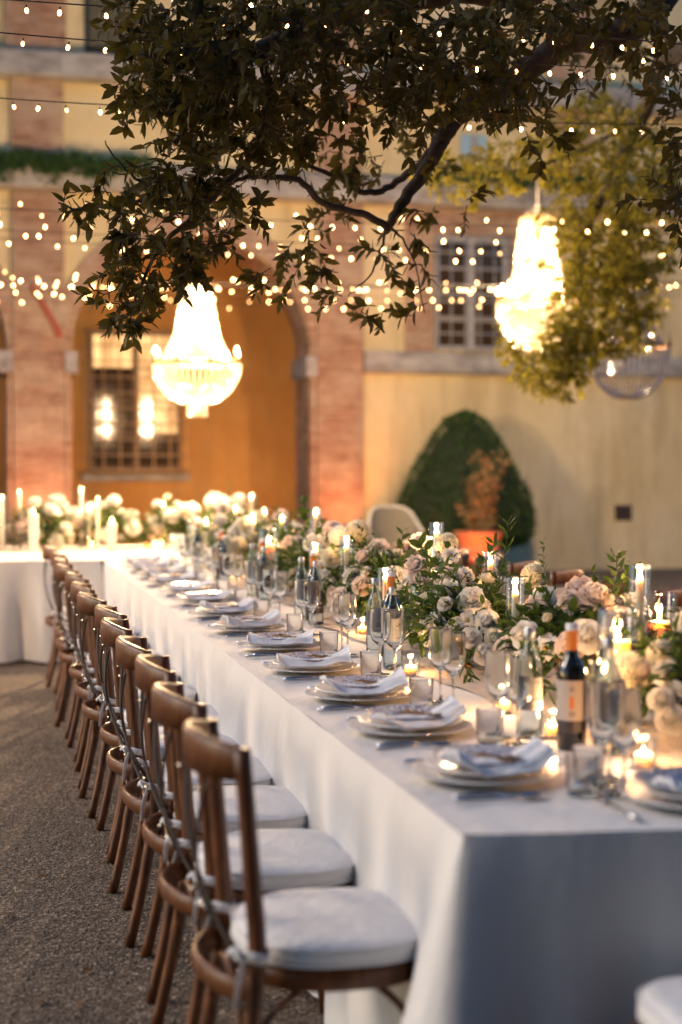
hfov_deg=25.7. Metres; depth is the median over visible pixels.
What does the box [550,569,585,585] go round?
crossback chair
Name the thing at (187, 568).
tumbler
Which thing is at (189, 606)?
spoon
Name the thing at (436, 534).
taper candle
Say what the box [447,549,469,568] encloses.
crossback chair
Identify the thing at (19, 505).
taper candle
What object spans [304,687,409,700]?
charger plate
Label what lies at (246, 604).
napkin
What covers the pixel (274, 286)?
string light
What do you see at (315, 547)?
taper candle
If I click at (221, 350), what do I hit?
chandelier
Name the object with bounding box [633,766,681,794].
patterned plate
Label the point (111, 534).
pillar candle
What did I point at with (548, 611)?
flower arrangement
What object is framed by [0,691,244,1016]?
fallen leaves
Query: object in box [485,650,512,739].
wine glass
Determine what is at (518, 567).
crossback chair
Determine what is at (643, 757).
votive candle
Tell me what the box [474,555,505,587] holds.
crossback chair
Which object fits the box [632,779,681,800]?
dinner plate
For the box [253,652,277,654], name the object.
knife
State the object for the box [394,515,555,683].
flower arrangement
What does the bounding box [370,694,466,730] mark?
napkin
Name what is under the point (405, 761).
fork
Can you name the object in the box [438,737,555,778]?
napkin
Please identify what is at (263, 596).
water bottle
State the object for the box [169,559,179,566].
tumbler
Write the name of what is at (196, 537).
water bottle
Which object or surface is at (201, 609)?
dinner plate
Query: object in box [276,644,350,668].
napkin
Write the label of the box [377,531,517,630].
flower arrangement
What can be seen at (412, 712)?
name cutout
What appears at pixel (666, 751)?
table runner
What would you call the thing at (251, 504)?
taper candle
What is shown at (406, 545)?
crossback chair
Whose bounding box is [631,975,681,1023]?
crossback chair
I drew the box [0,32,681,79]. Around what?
string light
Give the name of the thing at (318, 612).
water bottle
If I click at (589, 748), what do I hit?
tumbler
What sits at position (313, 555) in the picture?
wine bottle
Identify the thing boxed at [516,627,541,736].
water bottle
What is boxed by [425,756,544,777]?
dinner plate
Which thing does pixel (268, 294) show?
string light
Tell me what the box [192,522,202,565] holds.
wine bottle
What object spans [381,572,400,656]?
wine bottle
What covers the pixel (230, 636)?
spoon
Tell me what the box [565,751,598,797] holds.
tumbler
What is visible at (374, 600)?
water bottle
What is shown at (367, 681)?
name cutout
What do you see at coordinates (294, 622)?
tumbler
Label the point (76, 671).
crossback chair
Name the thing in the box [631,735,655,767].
votive glass
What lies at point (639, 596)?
taper candle
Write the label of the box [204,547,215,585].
wine glass
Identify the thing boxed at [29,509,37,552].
pillar candle
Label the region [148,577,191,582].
dinner plate
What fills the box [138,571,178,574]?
dinner plate
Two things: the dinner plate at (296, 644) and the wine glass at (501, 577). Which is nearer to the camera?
the dinner plate at (296, 644)
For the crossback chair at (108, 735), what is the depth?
5.87 m
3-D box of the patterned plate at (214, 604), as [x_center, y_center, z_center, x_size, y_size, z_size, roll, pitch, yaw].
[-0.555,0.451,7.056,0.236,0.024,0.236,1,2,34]
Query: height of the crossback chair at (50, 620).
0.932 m
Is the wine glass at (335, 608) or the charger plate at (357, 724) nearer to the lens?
the charger plate at (357, 724)
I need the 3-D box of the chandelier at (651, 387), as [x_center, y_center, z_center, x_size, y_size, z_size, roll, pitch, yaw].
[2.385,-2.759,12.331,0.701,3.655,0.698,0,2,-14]
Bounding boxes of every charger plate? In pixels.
[118,561,159,564]
[124,566,169,569]
[133,573,182,576]
[143,579,194,583]
[158,588,215,592]
[172,597,233,603]
[187,610,253,616]
[208,624,284,631]
[237,641,319,649]
[263,662,358,672]
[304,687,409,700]
[347,717,471,735]
[411,759,557,784]
[619,780,681,808]
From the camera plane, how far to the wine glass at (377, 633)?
5.02 m
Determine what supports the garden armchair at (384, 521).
on the ground
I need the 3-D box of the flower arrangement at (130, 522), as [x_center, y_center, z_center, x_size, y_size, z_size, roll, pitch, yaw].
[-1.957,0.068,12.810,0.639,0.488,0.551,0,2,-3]
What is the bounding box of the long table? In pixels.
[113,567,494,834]
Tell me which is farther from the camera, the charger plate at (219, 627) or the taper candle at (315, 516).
the taper candle at (315, 516)
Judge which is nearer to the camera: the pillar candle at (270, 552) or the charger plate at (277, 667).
the charger plate at (277, 667)
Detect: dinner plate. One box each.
[123,559,159,562]
[129,565,169,568]
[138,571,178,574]
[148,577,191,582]
[164,586,213,591]
[178,595,231,601]
[195,607,252,614]
[215,621,275,628]
[245,638,315,647]
[272,659,351,669]
[315,683,405,697]
[359,714,461,730]
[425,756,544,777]
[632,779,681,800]
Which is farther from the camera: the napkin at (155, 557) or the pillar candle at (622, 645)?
the napkin at (155, 557)
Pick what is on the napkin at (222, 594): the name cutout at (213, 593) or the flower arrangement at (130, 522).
the name cutout at (213, 593)
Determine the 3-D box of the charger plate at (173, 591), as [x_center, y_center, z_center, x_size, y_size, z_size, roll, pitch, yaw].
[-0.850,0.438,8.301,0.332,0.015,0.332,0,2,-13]
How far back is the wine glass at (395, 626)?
4.93 m
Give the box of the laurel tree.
[52,0,681,405]
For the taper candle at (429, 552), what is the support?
in the hurricane glass
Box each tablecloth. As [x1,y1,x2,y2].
[0,544,207,662]
[101,560,381,713]
[194,649,681,1023]
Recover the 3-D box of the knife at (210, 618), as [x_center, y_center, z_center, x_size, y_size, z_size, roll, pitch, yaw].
[-0.533,0.490,6.841,0.232,0.012,0.012,0,2,-12]
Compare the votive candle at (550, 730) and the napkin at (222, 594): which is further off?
the napkin at (222, 594)
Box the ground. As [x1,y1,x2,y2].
[0,568,681,1023]
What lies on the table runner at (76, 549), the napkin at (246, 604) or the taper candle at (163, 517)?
the taper candle at (163, 517)
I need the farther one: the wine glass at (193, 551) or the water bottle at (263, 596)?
the wine glass at (193, 551)
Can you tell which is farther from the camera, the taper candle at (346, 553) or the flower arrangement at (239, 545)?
the flower arrangement at (239, 545)
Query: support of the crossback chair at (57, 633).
on the ground
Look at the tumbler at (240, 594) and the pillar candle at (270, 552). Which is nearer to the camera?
the tumbler at (240, 594)
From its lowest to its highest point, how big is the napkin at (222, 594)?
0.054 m
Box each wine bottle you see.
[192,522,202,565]
[215,529,223,579]
[256,539,268,597]
[305,552,320,620]
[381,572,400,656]
[556,623,586,750]
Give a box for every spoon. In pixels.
[181,606,200,607]
[196,619,221,621]
[226,635,246,637]
[245,654,275,657]
[283,676,335,681]
[317,706,375,711]
[376,742,451,749]
[454,792,541,802]
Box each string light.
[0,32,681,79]
[0,97,681,132]
[0,202,681,233]
[0,223,680,255]
[0,235,679,263]
[0,283,681,301]
[2,277,681,291]
[4,271,681,290]
[7,295,671,309]
[8,0,681,52]
[12,280,681,291]
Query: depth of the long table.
3.78 m
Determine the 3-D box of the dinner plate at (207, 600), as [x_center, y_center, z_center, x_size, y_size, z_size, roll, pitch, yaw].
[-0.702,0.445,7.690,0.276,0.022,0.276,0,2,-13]
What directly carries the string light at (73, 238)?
hanging from the laurel tree
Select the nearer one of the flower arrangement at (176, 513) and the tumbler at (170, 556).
the tumbler at (170, 556)
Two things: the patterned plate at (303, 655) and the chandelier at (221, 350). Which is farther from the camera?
the chandelier at (221, 350)
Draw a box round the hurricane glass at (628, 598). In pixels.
[628,564,650,634]
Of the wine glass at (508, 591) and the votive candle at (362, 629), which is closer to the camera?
the votive candle at (362, 629)
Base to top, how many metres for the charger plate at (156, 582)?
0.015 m
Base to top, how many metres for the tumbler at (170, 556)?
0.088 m
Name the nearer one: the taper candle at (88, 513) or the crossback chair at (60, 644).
the crossback chair at (60, 644)
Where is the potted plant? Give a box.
[454,450,511,580]
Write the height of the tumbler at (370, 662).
0.088 m
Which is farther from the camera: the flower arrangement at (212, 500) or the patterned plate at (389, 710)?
the flower arrangement at (212, 500)
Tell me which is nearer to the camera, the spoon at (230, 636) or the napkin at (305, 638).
the napkin at (305, 638)
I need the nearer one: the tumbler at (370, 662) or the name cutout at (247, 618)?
the tumbler at (370, 662)
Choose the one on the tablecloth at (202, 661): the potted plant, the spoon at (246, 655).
the spoon at (246, 655)
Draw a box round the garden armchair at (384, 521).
[367,505,424,556]
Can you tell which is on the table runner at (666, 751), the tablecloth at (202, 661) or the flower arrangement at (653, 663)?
the flower arrangement at (653, 663)
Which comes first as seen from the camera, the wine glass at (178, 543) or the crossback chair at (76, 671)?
the crossback chair at (76, 671)
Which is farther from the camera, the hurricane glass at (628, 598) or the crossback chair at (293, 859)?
the hurricane glass at (628, 598)
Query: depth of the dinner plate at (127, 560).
10.59 m
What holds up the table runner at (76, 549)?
on the tablecloth at (26, 632)
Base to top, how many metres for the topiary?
2.230 m
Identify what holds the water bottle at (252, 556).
on the tablecloth at (202, 661)
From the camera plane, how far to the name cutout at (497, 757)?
3.36 m
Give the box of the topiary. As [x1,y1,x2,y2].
[393,408,538,550]
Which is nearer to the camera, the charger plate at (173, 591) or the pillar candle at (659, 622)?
the pillar candle at (659, 622)
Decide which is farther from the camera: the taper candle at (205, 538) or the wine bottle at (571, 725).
the taper candle at (205, 538)
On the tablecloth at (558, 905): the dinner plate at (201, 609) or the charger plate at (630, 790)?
the charger plate at (630, 790)
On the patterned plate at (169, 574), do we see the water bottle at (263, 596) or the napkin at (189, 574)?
the napkin at (189, 574)
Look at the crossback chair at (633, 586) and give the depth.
7.26 m
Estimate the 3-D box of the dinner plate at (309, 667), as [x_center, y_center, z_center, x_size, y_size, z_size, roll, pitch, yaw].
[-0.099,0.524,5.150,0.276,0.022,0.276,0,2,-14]
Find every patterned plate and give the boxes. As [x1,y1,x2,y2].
[157,574,181,577]
[173,582,199,585]
[185,591,217,595]
[208,603,240,610]
[219,616,261,621]
[255,632,301,639]
[283,651,333,660]
[321,675,384,687]
[366,704,442,719]
[432,744,526,767]
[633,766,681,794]
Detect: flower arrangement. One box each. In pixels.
[0,502,11,543]
[5,491,84,549]
[75,492,149,547]
[136,494,204,546]
[190,496,270,546]
[198,486,248,540]
[213,498,271,558]
[218,508,303,560]
[253,503,321,586]
[268,513,357,591]
[296,494,409,612]
[328,517,463,619]
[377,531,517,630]
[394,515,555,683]
[492,536,678,704]
[611,579,681,736]
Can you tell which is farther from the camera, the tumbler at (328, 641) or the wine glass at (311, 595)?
the wine glass at (311, 595)
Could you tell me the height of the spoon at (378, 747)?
0.012 m
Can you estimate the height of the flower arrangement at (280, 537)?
0.492 m
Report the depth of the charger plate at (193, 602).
7.67 m
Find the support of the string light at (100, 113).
hanging from the laurel tree
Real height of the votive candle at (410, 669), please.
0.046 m
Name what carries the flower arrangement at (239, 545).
on the table runner at (666, 751)
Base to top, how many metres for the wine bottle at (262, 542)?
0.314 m
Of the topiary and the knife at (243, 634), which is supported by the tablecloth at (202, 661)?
the knife at (243, 634)
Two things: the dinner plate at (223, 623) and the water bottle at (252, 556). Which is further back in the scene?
the water bottle at (252, 556)
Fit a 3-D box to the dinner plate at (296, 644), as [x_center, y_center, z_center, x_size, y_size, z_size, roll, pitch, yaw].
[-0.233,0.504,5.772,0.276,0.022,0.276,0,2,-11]
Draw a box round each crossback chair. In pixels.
[42,546,65,686]
[50,552,68,702]
[52,558,138,721]
[53,564,111,738]
[64,572,161,761]
[71,582,179,788]
[76,592,196,818]
[94,604,217,854]
[100,617,237,893]
[115,635,271,947]
[135,654,306,1004]
[148,682,354,1023]
[177,719,417,1023]
[394,541,414,558]
[423,545,441,569]
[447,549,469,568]
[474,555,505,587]
[508,561,540,590]
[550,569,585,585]
[600,579,635,598]
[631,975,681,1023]
[653,588,681,619]
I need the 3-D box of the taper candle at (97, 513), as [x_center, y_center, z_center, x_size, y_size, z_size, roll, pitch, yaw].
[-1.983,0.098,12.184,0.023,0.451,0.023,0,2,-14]
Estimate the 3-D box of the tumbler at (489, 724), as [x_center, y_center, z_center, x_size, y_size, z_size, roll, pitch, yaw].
[0.379,0.546,3.804,0.073,0.088,0.073,0,2,-12]
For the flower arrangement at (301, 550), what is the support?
on the table runner at (666, 751)
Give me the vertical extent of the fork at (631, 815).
0.014 m
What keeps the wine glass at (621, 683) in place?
on the tablecloth at (558, 905)
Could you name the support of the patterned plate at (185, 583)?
on the dinner plate at (198, 589)
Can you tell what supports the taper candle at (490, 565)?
in the hurricane glass
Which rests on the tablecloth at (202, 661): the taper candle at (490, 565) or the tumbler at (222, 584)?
the tumbler at (222, 584)
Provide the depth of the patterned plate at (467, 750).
3.49 m
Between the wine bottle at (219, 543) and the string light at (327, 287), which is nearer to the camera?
the wine bottle at (219, 543)
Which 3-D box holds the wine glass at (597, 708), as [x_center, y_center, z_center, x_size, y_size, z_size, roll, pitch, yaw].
[0.576,0.493,3.292,0.071,0.224,0.071,0,2,-14]
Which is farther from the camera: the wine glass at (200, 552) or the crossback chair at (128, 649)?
the wine glass at (200, 552)
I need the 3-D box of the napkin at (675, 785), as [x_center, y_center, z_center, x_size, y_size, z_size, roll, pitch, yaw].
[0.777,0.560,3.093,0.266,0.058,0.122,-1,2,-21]
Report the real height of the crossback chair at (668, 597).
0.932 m
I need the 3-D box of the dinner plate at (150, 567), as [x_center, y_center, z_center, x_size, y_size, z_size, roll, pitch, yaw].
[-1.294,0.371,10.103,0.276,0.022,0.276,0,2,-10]
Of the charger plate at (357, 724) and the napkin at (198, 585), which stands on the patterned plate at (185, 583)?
the napkin at (198, 585)
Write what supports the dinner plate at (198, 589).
on the charger plate at (173, 591)
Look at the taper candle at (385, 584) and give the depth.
6.12 m
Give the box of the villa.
[0,0,681,570]
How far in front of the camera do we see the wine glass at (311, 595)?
6.22 m
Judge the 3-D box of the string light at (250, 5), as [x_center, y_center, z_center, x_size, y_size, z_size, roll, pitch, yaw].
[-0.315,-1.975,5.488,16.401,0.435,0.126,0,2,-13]
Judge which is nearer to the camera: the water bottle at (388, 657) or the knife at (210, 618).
the water bottle at (388, 657)
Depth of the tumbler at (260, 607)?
6.83 m
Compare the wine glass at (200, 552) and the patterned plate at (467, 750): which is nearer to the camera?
the patterned plate at (467, 750)
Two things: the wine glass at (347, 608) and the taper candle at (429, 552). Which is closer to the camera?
the wine glass at (347, 608)
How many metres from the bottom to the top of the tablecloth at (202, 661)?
0.739 m
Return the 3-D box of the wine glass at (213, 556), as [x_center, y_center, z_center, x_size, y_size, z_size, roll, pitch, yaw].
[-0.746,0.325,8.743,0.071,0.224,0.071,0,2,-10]
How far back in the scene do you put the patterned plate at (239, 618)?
6.52 m
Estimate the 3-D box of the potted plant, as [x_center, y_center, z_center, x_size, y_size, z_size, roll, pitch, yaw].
[1.690,0.071,18.218,0.642,1.674,0.642,2,2,45]
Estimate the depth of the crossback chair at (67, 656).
8.19 m
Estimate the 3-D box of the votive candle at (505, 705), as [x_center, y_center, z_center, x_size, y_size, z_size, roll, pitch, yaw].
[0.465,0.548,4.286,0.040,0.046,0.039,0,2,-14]
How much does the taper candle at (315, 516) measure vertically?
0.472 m
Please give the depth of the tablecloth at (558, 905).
2.92 m
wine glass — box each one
[170,534,175,558]
[174,534,183,558]
[177,538,183,569]
[180,538,190,572]
[190,542,200,570]
[196,543,206,578]
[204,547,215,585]
[207,548,219,586]
[222,553,233,594]
[231,554,243,595]
[244,560,257,597]
[252,561,265,599]
[263,569,277,611]
[272,571,286,620]
[294,579,310,632]
[304,581,319,634]
[333,592,350,651]
[338,594,356,655]
[370,608,390,675]
[384,610,405,671]
[429,627,452,703]
[441,631,465,697]
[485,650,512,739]
[493,575,502,592]
[503,576,518,604]
[505,655,532,745]
[586,683,618,788]
[594,677,625,780]
[608,689,641,797]
[614,599,625,606]
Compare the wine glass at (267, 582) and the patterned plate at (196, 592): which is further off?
the patterned plate at (196, 592)
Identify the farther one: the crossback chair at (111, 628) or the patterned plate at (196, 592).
the patterned plate at (196, 592)
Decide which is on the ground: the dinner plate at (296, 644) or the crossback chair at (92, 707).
the crossback chair at (92, 707)
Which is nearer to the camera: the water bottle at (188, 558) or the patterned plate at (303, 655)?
the patterned plate at (303, 655)
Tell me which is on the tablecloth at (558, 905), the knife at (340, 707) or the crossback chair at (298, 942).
the knife at (340, 707)
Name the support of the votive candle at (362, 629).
in the votive glass
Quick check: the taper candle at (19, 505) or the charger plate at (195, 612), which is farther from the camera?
the taper candle at (19, 505)
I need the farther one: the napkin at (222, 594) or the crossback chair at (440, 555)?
the crossback chair at (440, 555)
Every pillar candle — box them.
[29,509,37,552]
[107,518,115,551]
[265,536,274,568]
[614,626,630,655]
[647,607,670,687]
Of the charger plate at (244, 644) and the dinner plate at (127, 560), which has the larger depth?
the dinner plate at (127, 560)
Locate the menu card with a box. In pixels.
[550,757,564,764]
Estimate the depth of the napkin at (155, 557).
10.60 m
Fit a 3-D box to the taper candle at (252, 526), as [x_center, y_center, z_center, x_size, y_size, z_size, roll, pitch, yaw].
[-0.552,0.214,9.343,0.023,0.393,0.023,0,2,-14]
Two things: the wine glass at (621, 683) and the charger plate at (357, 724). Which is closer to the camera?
the wine glass at (621, 683)
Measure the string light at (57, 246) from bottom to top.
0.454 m
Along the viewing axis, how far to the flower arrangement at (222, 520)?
10.14 m
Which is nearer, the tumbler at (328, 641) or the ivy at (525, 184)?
the tumbler at (328, 641)
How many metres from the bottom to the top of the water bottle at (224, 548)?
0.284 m
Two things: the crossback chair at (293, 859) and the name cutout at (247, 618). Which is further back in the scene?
the name cutout at (247, 618)
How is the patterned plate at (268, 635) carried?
on the dinner plate at (296, 644)
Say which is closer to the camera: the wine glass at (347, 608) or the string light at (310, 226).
the wine glass at (347, 608)
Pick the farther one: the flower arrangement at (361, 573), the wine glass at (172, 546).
the wine glass at (172, 546)
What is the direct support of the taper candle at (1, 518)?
on the table runner at (76, 549)
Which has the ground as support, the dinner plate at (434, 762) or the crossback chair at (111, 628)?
the crossback chair at (111, 628)
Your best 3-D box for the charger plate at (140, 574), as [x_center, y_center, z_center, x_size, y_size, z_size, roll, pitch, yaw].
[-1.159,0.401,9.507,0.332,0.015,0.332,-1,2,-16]
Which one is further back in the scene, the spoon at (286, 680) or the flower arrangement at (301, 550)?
the flower arrangement at (301, 550)
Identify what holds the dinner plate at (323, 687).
on the charger plate at (313, 692)
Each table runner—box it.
[0,546,170,551]
[183,559,681,767]
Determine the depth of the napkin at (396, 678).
4.46 m
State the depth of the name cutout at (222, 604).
7.01 m
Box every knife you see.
[202,618,218,619]
[228,633,247,635]
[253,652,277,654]
[285,676,318,678]
[321,705,362,708]
[377,741,465,745]
[453,792,552,798]
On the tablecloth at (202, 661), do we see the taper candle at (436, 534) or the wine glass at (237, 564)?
the wine glass at (237, 564)
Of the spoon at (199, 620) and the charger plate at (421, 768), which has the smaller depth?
the charger plate at (421, 768)
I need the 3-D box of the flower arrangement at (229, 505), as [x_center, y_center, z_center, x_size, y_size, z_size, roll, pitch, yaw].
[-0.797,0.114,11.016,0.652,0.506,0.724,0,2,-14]
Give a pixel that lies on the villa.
(334, 414)
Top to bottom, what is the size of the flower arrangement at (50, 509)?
0.514 m
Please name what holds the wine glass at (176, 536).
on the tablecloth at (202, 661)
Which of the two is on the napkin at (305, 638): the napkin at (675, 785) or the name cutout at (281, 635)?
the name cutout at (281, 635)
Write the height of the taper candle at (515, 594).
0.314 m
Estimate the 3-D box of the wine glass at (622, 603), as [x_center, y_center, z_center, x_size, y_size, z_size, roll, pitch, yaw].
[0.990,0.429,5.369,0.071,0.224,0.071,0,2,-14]
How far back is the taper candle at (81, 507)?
12.74 m
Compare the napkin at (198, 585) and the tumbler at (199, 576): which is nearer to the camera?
the napkin at (198, 585)
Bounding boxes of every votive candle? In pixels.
[358,623,365,633]
[405,661,415,674]
[496,698,509,711]
[545,719,556,736]
[635,746,651,766]
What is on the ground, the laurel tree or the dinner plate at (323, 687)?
the laurel tree
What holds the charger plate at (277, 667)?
on the tablecloth at (558, 905)
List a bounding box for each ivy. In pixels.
[0,148,153,202]
[435,168,666,203]
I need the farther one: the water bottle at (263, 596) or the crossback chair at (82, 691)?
the water bottle at (263, 596)
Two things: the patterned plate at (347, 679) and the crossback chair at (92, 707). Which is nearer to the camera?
the patterned plate at (347, 679)
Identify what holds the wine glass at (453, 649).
on the tablecloth at (558, 905)
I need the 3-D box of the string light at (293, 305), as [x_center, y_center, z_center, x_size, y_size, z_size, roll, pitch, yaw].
[-1.224,-2.317,14.969,20.500,0.577,0.060,0,2,-14]
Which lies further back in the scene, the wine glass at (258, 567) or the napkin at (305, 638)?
the wine glass at (258, 567)
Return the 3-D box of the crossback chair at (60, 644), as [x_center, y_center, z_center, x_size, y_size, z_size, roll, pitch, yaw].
[-1.446,0.736,8.829,0.506,0.932,0.435,0,2,-14]
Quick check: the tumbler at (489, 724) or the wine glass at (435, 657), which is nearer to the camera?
the tumbler at (489, 724)
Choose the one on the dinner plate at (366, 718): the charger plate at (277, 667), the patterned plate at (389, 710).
the patterned plate at (389, 710)
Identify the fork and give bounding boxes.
[403,759,424,763]
[590,794,640,821]
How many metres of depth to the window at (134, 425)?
22.56 m
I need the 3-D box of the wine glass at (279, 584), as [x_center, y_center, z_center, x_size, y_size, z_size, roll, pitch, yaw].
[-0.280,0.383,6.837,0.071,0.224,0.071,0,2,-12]
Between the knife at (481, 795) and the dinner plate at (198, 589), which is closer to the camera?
the knife at (481, 795)
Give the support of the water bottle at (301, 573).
on the tablecloth at (202, 661)
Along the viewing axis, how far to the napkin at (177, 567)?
9.43 m
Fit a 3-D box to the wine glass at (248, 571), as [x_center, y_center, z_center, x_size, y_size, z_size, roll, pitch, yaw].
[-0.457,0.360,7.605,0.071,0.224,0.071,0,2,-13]
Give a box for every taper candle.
[0,495,3,550]
[18,490,20,548]
[80,489,82,547]
[87,506,89,547]
[96,497,98,551]
[162,503,164,546]
[191,503,193,534]
[204,519,206,542]
[250,494,252,511]
[251,515,254,549]
[313,508,317,532]
[313,543,317,559]
[344,538,348,570]
[383,568,386,597]
[427,538,431,578]
[434,524,438,571]
[487,556,492,592]
[512,581,518,627]
[636,566,643,637]
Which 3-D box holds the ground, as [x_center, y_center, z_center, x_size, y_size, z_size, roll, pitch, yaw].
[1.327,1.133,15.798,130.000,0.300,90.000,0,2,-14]
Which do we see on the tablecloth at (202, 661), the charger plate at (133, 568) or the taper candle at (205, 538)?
the charger plate at (133, 568)
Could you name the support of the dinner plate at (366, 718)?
on the charger plate at (357, 724)
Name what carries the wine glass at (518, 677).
on the tablecloth at (558, 905)
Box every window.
[85,328,187,473]
[434,234,509,353]
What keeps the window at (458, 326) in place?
in the villa
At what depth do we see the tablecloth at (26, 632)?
11.11 m
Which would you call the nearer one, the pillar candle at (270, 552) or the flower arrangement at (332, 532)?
the flower arrangement at (332, 532)
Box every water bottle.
[186,526,192,564]
[192,527,200,568]
[212,533,218,577]
[219,535,229,578]
[246,544,256,595]
[260,546,270,600]
[294,557,306,618]
[308,561,323,625]
[366,578,381,650]
[383,587,402,669]
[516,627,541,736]
[594,638,621,754]
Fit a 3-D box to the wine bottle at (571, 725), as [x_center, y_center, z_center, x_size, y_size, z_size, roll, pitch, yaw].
[0.577,0.435,3.733,0.075,0.314,0.075,0,2,-14]
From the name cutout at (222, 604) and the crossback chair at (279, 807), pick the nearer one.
the crossback chair at (279, 807)
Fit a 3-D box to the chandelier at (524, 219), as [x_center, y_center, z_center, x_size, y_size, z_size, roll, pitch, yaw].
[1.778,-3.306,13.505,0.750,3.909,0.747,0,2,-14]
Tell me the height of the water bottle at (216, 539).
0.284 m
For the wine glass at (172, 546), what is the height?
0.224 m
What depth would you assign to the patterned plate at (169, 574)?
9.05 m
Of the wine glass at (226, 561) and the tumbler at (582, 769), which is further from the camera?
the wine glass at (226, 561)
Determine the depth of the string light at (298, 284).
13.21 m
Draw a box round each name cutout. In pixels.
[199,591,217,594]
[216,603,238,606]
[241,617,264,619]
[272,633,296,637]
[307,654,329,657]
[354,679,379,683]
[397,708,440,716]
[471,752,520,762]
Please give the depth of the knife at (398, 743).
3.77 m
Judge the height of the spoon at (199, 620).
0.012 m
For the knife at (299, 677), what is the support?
on the tablecloth at (558, 905)
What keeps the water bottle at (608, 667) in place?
on the tablecloth at (558, 905)
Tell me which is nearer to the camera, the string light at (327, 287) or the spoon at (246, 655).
the spoon at (246, 655)
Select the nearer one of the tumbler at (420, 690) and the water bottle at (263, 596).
the tumbler at (420, 690)
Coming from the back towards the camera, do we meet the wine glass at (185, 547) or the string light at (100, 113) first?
the wine glass at (185, 547)
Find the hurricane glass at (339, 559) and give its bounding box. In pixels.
[339,536,348,586]
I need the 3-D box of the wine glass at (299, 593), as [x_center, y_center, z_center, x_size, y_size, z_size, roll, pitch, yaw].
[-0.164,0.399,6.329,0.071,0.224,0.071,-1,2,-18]
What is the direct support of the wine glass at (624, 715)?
on the tablecloth at (558, 905)
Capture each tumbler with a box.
[164,554,173,564]
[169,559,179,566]
[183,565,194,573]
[194,571,206,581]
[216,579,228,591]
[234,588,247,602]
[253,600,268,615]
[286,613,303,632]
[319,631,338,652]
[360,650,381,675]
[409,677,433,704]
[475,707,503,744]
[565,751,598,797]
[572,744,604,788]
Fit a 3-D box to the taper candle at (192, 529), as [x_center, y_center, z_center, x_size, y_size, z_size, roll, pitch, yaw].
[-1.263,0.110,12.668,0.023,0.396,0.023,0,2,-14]
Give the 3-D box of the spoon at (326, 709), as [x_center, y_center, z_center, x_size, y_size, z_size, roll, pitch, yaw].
[0.028,0.569,4.308,0.195,0.012,0.040,0,2,-8]
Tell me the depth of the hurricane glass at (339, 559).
6.96 m
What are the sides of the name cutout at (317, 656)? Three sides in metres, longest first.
0.130 x 0.045 x 0.004 m
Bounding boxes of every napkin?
[125,553,161,561]
[131,558,168,567]
[141,563,182,574]
[150,570,193,581]
[166,576,211,590]
[180,590,229,600]
[199,597,253,613]
[221,609,280,628]
[247,629,312,646]
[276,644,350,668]
[319,666,407,695]
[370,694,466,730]
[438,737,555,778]
[651,776,681,793]
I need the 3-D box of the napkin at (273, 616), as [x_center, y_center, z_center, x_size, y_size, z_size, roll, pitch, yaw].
[-0.378,0.456,6.350,0.270,0.070,0.121,-1,2,-31]
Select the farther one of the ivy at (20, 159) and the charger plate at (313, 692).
the ivy at (20, 159)
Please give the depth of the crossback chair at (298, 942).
3.05 m
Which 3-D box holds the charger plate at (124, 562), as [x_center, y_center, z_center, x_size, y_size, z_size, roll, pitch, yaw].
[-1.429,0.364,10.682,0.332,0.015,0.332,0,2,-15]
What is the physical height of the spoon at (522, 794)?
0.012 m
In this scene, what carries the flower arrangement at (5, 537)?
on the table runner at (76, 549)
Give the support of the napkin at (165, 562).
on the patterned plate
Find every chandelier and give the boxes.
[152,233,241,416]
[496,5,576,362]
[587,0,671,399]

